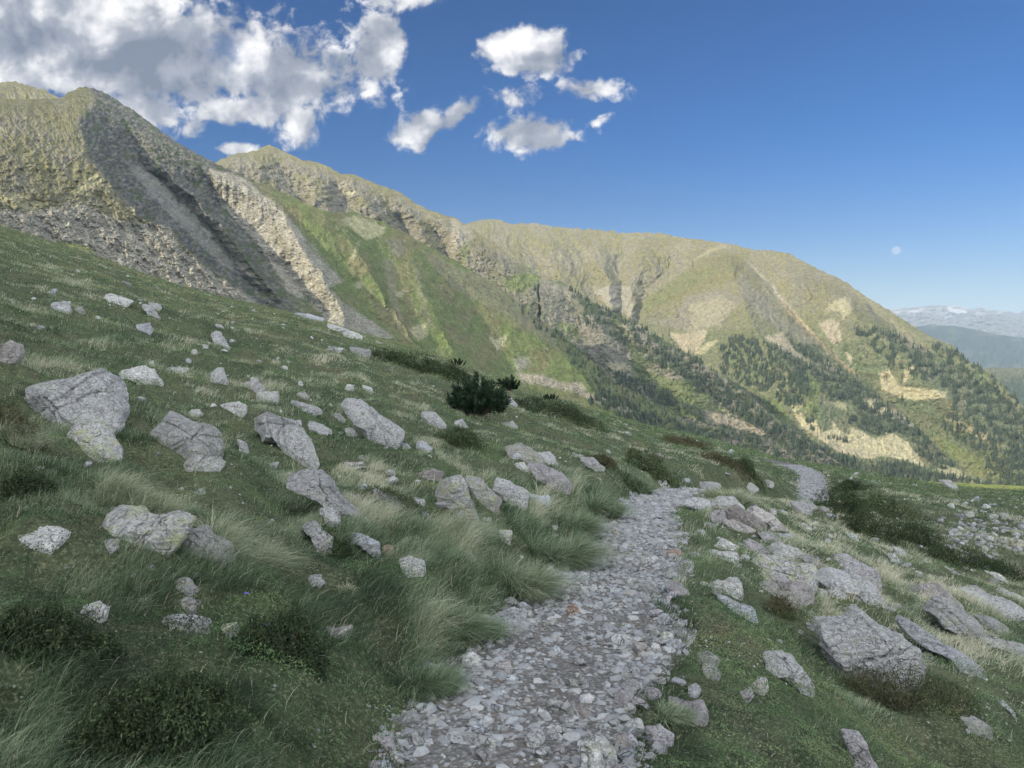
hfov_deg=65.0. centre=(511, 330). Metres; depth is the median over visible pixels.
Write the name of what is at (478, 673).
trail stone
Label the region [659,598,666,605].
trail stone
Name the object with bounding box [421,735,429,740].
trail stone
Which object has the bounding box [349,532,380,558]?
boulder
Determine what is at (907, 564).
stone
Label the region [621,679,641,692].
trail stone
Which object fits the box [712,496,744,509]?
stone
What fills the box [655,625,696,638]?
boulder
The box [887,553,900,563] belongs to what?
stone
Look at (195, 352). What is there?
stone
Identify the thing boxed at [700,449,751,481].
shrub
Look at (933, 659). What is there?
stone
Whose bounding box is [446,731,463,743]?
trail stone
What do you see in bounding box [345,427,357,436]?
stone
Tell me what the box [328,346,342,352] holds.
stone
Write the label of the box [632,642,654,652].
stone
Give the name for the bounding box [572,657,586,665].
trail stone
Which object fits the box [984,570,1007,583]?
stone
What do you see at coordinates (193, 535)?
boulder
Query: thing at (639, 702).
trail stone
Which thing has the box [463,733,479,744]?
trail stone
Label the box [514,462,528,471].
stone
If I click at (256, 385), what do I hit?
stone
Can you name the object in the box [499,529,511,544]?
stone
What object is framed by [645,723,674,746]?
stone
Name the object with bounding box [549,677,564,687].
trail stone
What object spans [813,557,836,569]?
grass tussock
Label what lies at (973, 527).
rubble
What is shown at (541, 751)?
trail stone
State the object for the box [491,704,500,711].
trail stone
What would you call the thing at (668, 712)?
grass tussock
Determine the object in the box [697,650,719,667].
stone
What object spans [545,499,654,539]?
grass tussock
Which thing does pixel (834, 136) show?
sky
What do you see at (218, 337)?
stone
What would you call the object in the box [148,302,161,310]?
stone
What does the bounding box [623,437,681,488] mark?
bush
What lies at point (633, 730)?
trail stone
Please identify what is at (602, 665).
trail stone
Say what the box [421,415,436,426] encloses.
stone
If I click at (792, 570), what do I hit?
boulder
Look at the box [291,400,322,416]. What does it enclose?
stone
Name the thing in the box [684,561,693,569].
trail stone
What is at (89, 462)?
stone
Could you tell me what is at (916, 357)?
forest
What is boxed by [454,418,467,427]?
stone
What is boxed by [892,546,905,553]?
stone
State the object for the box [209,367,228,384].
stone
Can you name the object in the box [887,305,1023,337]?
snowy range
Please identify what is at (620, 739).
stone
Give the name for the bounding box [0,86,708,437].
mountain
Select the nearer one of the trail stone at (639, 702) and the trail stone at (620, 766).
the trail stone at (620, 766)
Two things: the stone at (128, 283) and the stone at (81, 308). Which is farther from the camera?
the stone at (128, 283)
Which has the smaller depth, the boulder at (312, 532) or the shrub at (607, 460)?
the boulder at (312, 532)
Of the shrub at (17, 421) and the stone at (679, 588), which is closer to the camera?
the shrub at (17, 421)
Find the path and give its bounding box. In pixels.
[385,456,824,767]
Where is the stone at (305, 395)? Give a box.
[296,392,308,399]
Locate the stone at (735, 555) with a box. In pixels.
[709,549,738,562]
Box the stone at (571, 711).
[566,703,579,717]
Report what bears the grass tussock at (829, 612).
on the hillside
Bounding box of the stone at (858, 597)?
[848,593,864,602]
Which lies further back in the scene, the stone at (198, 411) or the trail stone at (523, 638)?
the stone at (198, 411)
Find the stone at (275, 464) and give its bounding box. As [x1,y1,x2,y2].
[268,462,278,468]
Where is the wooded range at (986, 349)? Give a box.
[915,325,1023,368]
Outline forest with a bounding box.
[401,242,1023,485]
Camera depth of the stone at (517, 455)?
15.26 m
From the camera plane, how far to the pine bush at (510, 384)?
49.33 m
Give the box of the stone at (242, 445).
[237,439,248,453]
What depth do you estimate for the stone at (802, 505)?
23.84 m
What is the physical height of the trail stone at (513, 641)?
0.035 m
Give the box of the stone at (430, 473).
[418,469,444,480]
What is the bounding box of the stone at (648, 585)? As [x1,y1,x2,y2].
[640,579,660,593]
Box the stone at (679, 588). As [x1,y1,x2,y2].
[664,582,689,596]
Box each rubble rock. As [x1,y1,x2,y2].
[956,514,964,518]
[965,512,974,516]
[983,536,992,542]
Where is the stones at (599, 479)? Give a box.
[5,243,1023,756]
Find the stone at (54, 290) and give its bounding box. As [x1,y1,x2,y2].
[48,289,57,294]
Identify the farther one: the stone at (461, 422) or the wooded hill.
the wooded hill
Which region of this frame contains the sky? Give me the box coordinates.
[0,0,1023,312]
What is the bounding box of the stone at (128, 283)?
[121,281,131,286]
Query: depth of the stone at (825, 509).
25.09 m
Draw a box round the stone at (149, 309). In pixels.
[142,304,160,318]
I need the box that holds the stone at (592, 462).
[580,457,604,471]
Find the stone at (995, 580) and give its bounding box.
[987,578,999,583]
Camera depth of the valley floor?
813.95 m
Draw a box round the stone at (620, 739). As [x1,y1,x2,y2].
[613,731,629,747]
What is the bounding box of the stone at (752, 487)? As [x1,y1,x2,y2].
[747,483,758,493]
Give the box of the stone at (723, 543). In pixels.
[714,538,738,551]
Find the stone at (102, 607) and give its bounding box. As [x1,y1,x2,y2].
[80,600,109,622]
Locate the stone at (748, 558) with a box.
[740,554,749,560]
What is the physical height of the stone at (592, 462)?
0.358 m
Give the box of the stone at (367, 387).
[362,385,373,391]
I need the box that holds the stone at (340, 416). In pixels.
[332,413,345,422]
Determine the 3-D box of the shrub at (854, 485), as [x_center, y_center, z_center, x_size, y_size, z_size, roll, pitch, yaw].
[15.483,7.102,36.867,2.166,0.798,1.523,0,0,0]
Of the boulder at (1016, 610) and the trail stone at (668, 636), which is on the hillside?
the boulder at (1016, 610)
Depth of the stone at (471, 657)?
4.85 m
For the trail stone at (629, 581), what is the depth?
7.51 m
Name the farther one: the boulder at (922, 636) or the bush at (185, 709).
the boulder at (922, 636)
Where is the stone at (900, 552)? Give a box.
[893,550,904,555]
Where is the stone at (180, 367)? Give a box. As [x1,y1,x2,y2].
[168,366,188,374]
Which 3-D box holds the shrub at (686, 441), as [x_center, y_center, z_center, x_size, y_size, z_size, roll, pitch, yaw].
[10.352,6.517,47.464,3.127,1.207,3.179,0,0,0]
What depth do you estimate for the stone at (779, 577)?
9.58 m
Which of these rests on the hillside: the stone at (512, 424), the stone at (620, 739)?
the stone at (512, 424)
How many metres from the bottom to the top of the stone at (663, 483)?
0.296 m
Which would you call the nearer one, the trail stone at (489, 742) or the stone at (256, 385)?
the trail stone at (489, 742)
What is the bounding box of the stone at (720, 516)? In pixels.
[710,509,728,524]
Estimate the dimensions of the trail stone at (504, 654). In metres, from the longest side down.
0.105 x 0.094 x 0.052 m
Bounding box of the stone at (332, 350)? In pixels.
[327,347,335,352]
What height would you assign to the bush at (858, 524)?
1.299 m
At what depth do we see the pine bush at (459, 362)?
65.27 m
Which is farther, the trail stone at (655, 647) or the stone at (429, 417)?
the stone at (429, 417)
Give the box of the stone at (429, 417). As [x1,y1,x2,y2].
[421,411,446,428]
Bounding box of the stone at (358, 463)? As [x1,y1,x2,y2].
[346,461,364,468]
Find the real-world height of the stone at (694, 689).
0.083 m
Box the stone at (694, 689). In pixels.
[688,683,700,697]
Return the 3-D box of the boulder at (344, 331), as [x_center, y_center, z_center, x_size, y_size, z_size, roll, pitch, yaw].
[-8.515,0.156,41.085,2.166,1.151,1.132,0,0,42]
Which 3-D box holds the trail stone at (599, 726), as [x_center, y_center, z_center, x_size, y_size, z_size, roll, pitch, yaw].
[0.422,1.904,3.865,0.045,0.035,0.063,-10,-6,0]
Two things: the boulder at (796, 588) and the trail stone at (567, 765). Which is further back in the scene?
the boulder at (796, 588)
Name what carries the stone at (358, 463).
on the hillside
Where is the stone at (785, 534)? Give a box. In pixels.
[777,533,792,538]
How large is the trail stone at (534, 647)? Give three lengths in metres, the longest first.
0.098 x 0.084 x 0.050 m
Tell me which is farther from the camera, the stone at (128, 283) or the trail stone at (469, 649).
the stone at (128, 283)
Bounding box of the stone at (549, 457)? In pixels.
[538,451,557,467]
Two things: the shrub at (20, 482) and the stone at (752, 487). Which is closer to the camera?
the shrub at (20, 482)
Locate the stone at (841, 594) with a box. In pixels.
[827,587,846,598]
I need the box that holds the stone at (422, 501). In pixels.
[414,497,424,506]
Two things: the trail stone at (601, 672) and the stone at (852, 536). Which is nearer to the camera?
the trail stone at (601, 672)
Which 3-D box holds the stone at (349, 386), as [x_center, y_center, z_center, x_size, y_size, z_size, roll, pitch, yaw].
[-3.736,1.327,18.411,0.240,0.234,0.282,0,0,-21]
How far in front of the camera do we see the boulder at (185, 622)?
3.83 m
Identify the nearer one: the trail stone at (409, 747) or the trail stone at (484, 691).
the trail stone at (409, 747)
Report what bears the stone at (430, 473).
on the hillside
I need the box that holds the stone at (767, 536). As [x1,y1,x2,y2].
[758,531,780,542]
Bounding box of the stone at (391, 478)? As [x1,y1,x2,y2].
[386,475,398,483]
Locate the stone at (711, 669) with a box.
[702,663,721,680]
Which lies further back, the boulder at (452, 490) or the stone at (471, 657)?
the boulder at (452, 490)
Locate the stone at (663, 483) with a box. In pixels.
[658,480,670,487]
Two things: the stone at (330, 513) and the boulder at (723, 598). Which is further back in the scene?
the boulder at (723, 598)
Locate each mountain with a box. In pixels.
[0,81,59,99]
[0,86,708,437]
[215,145,847,467]
[466,219,1023,485]
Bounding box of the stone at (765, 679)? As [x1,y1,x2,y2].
[751,676,768,695]
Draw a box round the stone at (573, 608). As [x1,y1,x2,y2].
[566,603,581,614]
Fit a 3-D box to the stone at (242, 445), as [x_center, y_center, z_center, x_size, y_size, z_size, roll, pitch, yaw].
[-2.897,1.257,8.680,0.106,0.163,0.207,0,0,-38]
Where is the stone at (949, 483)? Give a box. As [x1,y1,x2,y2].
[939,479,957,488]
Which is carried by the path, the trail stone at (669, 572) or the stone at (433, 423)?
the trail stone at (669, 572)
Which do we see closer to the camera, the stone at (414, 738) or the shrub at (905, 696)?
the stone at (414, 738)
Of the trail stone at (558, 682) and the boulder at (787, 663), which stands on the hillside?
the boulder at (787, 663)
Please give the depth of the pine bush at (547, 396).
52.71 m
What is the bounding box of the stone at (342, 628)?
[326,625,352,638]
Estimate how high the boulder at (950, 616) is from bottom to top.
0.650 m
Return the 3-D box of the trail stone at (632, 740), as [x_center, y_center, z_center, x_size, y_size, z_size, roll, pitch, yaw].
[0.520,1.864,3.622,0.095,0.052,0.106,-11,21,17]
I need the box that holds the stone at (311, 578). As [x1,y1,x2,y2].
[308,574,324,587]
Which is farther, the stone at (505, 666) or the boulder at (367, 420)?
the boulder at (367, 420)
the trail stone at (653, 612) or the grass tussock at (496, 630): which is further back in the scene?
the trail stone at (653, 612)
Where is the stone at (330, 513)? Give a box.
[319,507,340,527]
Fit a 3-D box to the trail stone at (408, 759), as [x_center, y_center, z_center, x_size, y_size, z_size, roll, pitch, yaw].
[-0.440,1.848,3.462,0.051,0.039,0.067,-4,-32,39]
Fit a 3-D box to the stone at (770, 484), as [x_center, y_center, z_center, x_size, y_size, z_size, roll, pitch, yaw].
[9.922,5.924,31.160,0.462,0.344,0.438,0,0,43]
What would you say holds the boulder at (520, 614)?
on the hillside
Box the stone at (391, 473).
[384,469,395,475]
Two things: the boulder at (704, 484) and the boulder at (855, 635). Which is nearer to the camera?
the boulder at (855, 635)
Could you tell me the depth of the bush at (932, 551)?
20.84 m
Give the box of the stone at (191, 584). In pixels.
[174,577,199,595]
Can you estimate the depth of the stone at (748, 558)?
9.89 m
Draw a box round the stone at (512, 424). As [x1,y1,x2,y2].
[502,421,517,428]
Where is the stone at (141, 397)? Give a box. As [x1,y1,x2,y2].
[136,396,145,401]
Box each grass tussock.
[0,409,69,453]
[85,465,205,514]
[172,502,326,576]
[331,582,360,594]
[383,645,495,715]
[427,591,543,657]
[480,541,617,607]
[511,519,655,578]
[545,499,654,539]
[570,487,670,519]
[618,464,675,494]
[647,692,708,731]
[707,485,780,506]
[808,604,842,617]
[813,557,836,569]
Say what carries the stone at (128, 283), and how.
on the hillside
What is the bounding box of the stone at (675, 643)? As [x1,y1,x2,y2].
[666,638,685,650]
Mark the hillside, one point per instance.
(954, 737)
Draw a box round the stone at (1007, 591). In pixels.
[995,588,1023,599]
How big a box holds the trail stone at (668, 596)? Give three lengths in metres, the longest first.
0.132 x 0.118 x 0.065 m
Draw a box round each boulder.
[19,525,70,553]
[24,368,129,434]
[67,419,123,463]
[102,505,195,556]
[104,293,133,306]
[119,365,163,385]
[150,411,223,458]
[161,614,211,633]
[179,596,200,614]
[180,524,235,567]
[183,454,225,471]
[254,411,319,468]
[286,468,374,528]
[303,520,333,553]
[327,323,362,339]
[341,398,404,448]
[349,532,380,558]
[372,488,407,509]
[435,475,479,524]
[465,475,499,514]
[492,608,526,626]
[493,477,528,508]
[505,443,543,463]
[527,462,571,494]
[579,733,617,767]
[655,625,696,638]
[668,696,708,726]
[676,496,710,509]
[699,481,721,489]
[708,577,743,601]
[717,594,758,622]
[726,504,766,530]
[746,505,787,531]
[752,554,817,593]
[759,579,814,611]
[763,649,814,697]
[766,541,804,560]
[812,604,925,694]
[817,567,886,605]
[832,553,881,592]
[895,615,984,677]
[914,583,963,609]
[923,595,987,643]
[960,586,1023,621]
[983,637,1023,658]
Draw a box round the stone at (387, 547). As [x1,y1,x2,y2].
[382,544,393,555]
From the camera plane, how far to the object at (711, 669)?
4.82 m
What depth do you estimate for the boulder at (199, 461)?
7.25 m
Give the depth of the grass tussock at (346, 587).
5.17 m
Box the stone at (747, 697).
[740,687,753,702]
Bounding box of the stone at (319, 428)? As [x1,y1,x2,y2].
[308,420,331,434]
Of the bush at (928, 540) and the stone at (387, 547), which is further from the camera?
the bush at (928, 540)
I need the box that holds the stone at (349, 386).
[344,384,353,390]
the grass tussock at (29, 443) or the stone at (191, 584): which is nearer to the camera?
the stone at (191, 584)
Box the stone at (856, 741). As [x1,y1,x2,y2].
[840,728,877,767]
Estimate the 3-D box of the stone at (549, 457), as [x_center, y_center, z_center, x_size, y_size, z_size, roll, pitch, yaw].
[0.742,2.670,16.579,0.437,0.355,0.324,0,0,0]
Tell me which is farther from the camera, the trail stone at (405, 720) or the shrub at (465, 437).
the shrub at (465, 437)
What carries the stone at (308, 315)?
on the hillside
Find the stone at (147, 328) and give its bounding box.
[136,322,152,334]
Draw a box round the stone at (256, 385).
[245,377,264,391]
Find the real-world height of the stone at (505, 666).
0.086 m
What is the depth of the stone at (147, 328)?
19.39 m
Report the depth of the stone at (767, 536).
12.19 m
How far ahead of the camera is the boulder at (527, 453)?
15.37 m
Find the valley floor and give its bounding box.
[704,433,1023,489]
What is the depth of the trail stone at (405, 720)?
3.85 m
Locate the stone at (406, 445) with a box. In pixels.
[401,443,410,449]
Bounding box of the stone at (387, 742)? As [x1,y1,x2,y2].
[379,734,396,753]
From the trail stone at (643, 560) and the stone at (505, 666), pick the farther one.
the trail stone at (643, 560)
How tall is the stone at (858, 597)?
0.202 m
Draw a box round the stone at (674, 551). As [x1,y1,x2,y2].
[666,548,684,555]
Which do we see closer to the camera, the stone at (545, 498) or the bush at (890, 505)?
the stone at (545, 498)
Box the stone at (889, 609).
[886,606,896,612]
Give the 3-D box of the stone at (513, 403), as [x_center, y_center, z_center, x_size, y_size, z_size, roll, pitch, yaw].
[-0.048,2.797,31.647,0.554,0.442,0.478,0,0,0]
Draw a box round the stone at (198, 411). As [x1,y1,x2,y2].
[189,409,202,417]
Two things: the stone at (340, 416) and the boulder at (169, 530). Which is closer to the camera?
the boulder at (169, 530)
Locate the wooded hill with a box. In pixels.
[984,367,1023,405]
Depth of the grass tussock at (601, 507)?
12.63 m
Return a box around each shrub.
[0,385,47,452]
[0,464,62,501]
[0,591,127,682]
[228,597,333,685]
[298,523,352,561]
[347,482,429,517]
[371,346,460,383]
[432,423,494,453]
[441,362,479,387]
[514,394,609,432]
[582,452,621,477]
[662,434,713,449]
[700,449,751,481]
[729,452,766,493]
[762,589,802,621]
[831,478,875,492]
[835,650,1000,725]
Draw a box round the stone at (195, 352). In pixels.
[191,349,198,354]
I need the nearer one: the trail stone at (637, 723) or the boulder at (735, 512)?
the trail stone at (637, 723)
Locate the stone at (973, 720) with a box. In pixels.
[960,715,992,739]
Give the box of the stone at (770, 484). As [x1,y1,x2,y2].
[765,480,773,488]
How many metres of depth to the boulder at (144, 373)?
11.53 m
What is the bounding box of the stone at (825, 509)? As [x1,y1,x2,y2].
[819,506,829,513]
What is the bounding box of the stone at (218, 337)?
[211,331,229,349]
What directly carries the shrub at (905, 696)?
on the hillside
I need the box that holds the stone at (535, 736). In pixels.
[524,727,545,746]
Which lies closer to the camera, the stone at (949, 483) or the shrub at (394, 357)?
the shrub at (394, 357)
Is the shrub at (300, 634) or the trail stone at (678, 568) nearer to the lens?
the shrub at (300, 634)
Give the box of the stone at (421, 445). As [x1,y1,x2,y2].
[416,441,432,451]
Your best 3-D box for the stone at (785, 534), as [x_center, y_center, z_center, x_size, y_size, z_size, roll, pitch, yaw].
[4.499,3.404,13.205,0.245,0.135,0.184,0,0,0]
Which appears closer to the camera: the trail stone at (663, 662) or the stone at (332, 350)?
the trail stone at (663, 662)
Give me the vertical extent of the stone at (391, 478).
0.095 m
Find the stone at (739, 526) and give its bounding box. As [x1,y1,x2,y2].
[723,519,755,532]
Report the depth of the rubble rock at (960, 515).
27.89 m
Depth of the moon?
41858.30 m
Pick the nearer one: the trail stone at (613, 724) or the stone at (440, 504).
the trail stone at (613, 724)
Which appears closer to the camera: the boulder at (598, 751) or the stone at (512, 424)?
the boulder at (598, 751)
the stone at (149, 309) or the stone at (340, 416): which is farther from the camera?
the stone at (149, 309)
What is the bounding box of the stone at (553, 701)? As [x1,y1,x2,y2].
[548,698,558,712]
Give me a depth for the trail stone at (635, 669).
4.77 m
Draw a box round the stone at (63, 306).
[50,301,72,314]
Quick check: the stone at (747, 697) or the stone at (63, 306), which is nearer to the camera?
the stone at (747, 697)
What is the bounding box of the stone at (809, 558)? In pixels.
[798,553,825,566]
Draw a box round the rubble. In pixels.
[917,502,1023,561]
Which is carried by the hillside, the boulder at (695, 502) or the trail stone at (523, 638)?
the boulder at (695, 502)
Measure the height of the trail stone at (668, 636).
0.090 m
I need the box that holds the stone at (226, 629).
[221,622,238,637]
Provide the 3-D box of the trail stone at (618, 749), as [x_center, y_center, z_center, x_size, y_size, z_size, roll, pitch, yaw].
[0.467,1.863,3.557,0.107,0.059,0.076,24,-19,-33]
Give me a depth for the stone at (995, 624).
11.85 m
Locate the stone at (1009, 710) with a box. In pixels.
[998,700,1015,717]
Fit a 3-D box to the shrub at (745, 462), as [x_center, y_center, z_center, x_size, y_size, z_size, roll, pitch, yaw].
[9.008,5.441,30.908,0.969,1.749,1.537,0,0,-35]
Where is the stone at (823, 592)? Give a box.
[817,588,827,597]
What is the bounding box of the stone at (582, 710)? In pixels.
[576,703,594,716]
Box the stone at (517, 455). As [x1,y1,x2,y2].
[512,453,520,459]
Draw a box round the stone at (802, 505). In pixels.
[790,501,812,515]
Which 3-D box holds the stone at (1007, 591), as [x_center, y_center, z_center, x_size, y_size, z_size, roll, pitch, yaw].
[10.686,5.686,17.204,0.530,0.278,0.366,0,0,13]
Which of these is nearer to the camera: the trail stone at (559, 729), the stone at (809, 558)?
the trail stone at (559, 729)
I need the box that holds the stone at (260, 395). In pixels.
[256,391,279,403]
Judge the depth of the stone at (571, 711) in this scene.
3.98 m
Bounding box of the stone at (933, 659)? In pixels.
[923,652,934,660]
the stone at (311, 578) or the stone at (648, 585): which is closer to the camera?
the stone at (311, 578)
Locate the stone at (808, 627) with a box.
[806,622,813,630]
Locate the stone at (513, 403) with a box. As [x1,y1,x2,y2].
[509,398,517,406]
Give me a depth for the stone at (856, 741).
4.45 m
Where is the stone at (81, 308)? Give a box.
[74,306,85,314]
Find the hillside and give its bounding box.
[0,227,1023,767]
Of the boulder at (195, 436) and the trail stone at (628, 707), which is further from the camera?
the boulder at (195, 436)
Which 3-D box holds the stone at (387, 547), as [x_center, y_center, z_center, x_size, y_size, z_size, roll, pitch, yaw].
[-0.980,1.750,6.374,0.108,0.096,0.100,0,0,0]
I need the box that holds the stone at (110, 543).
[104,538,119,553]
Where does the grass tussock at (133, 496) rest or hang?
on the hillside
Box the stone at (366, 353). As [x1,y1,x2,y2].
[349,347,370,357]
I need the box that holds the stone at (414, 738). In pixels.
[407,731,423,746]
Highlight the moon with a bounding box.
[892,246,900,254]
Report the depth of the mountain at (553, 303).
1155.71 m
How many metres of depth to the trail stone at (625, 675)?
4.66 m
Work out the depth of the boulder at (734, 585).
7.59 m
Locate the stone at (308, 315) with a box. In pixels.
[295,313,324,321]
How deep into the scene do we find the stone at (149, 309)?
23.55 m
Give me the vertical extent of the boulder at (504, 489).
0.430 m
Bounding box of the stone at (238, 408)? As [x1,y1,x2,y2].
[220,401,247,417]
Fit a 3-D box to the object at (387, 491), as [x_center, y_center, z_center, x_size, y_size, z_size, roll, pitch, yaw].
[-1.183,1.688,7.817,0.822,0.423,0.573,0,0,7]
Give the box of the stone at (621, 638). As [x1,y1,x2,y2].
[611,631,633,644]
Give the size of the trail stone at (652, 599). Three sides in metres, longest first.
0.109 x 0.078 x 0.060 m
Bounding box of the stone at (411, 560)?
[399,555,425,577]
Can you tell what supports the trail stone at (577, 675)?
on the path
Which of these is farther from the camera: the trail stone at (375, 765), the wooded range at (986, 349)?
the wooded range at (986, 349)
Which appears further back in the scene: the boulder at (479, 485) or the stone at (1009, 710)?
the boulder at (479, 485)
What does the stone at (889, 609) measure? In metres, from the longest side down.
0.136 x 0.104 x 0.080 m
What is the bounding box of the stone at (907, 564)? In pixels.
[901,562,911,567]
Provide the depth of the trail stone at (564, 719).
3.89 m
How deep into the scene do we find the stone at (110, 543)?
4.26 m
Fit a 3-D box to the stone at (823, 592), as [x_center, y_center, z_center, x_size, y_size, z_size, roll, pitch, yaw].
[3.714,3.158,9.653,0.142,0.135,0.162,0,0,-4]
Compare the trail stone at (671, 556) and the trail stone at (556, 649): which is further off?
the trail stone at (671, 556)
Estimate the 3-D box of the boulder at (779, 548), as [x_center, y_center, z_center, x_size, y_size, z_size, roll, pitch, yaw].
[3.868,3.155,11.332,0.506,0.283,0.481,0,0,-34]
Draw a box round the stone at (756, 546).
[743,538,769,555]
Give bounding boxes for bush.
[64,640,263,767]
[444,370,512,417]
[448,358,465,365]
[495,374,520,390]
[543,393,558,399]
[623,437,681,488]
[813,476,875,519]
[826,502,905,543]
[856,490,936,522]
[882,516,946,552]
[924,540,1022,581]
[968,556,1023,583]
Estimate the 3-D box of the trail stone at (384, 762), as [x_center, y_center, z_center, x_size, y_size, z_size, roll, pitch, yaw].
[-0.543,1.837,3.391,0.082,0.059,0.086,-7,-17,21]
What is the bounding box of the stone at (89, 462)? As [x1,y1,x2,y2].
[83,460,91,466]
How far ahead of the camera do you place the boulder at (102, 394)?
7.45 m
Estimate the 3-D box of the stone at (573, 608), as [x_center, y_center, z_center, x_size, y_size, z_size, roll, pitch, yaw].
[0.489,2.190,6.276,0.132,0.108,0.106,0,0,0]
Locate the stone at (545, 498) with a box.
[530,494,550,505]
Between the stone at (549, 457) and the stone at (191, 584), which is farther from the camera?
the stone at (549, 457)
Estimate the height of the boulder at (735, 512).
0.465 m
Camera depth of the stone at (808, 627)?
7.52 m
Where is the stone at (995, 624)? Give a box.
[974,614,1008,634]
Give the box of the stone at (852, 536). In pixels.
[847,533,858,541]
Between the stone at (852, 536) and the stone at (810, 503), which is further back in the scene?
the stone at (810, 503)
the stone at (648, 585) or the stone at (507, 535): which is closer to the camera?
the stone at (648, 585)
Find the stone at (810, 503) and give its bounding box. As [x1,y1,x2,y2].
[800,499,817,510]
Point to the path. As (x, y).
(506, 755)
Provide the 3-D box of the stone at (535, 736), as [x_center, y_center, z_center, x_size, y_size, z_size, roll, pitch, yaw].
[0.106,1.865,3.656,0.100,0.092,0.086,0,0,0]
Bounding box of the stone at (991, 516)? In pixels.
[988,514,997,518]
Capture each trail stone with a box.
[368,760,379,767]
[377,760,391,767]
[389,751,404,765]
[395,714,414,727]
[403,755,417,763]
[404,745,414,750]
[415,728,426,735]
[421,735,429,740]
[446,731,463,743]
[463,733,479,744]
[466,647,476,653]
[470,724,484,734]
[472,760,480,765]
[474,669,485,676]
[476,748,492,760]
[481,689,488,693]
[482,643,491,647]
[484,737,496,749]
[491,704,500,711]
[495,637,504,643]
[498,650,511,658]
[504,597,516,605]
[505,674,515,681]
[509,639,517,643]
[519,602,531,609]
[519,636,526,641]
[526,610,532,616]
[526,633,533,638]
[527,644,540,650]
[533,746,549,756]
[540,621,549,626]
[548,703,560,708]
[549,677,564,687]
[552,645,561,652]
[552,725,566,733]
[552,733,563,739]
[552,744,566,755]
[560,714,574,726]
[561,594,569,599]
[563,763,574,767]
[567,679,579,685]
[568,695,578,703]
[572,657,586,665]
[574,672,581,677]
[577,721,586,726]
[579,679,589,685]
[590,584,597,591]
[595,669,606,674]
[595,723,603,729]
[599,663,606,668]
[605,642,614,646]
[608,718,619,726]
[609,691,617,697]
[611,764,627,767]
[613,746,622,753]
[614,606,621,612]
[614,687,633,705]
[617,747,634,762]
[619,671,632,678]
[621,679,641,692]
[622,756,635,766]
[623,702,635,712]
[623,718,645,735]
[624,647,632,651]
[624,726,637,735]
[626,578,634,584]
[626,686,636,694]
[626,734,637,751]
[630,667,639,672]
[632,697,649,709]
[637,567,645,570]
[640,558,647,563]
[645,628,652,632]
[645,687,661,699]
[647,609,663,616]
[648,642,661,651]
[649,630,660,637]
[650,556,658,560]
[650,597,658,602]
[651,638,667,644]
[652,676,665,684]
[658,586,666,593]
[658,613,669,624]
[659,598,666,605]
[660,632,673,640]
[661,594,672,599]
[661,660,668,665]
[666,570,677,574]
[668,554,675,558]
[672,567,682,572]
[672,621,682,627]
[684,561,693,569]
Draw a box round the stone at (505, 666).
[497,661,511,673]
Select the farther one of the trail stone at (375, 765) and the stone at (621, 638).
the stone at (621, 638)
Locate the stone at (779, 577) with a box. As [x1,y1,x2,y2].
[768,571,790,582]
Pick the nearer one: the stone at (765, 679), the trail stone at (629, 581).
the stone at (765, 679)
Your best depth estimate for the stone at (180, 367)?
13.84 m
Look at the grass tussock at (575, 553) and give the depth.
8.28 m
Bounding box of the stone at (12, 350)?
[0,340,24,363]
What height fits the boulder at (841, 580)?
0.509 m
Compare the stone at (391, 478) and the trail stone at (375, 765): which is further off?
the stone at (391, 478)
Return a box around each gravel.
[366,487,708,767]
[675,464,830,501]
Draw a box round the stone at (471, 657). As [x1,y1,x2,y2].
[462,651,480,664]
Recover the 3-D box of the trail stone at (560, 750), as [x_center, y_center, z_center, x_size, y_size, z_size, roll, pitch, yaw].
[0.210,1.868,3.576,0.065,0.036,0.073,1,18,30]
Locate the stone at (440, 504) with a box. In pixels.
[435,502,445,507]
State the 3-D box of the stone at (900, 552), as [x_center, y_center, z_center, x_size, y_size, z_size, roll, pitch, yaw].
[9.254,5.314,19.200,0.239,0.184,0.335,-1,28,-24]
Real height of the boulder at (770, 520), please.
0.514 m
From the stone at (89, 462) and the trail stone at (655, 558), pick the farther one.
the trail stone at (655, 558)
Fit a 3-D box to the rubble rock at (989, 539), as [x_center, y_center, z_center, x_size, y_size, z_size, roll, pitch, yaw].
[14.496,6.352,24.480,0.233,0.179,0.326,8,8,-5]
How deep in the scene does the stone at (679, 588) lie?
7.10 m
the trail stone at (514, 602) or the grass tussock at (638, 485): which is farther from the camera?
the grass tussock at (638, 485)
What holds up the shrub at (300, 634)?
on the hillside
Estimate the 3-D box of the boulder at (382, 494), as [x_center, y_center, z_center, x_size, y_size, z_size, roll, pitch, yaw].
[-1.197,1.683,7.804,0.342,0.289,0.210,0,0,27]
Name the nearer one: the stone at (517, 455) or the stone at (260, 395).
the stone at (260, 395)
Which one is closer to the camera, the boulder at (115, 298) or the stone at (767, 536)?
the stone at (767, 536)
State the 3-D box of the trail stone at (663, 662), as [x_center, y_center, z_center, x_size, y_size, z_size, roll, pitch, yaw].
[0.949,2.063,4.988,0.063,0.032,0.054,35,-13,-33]

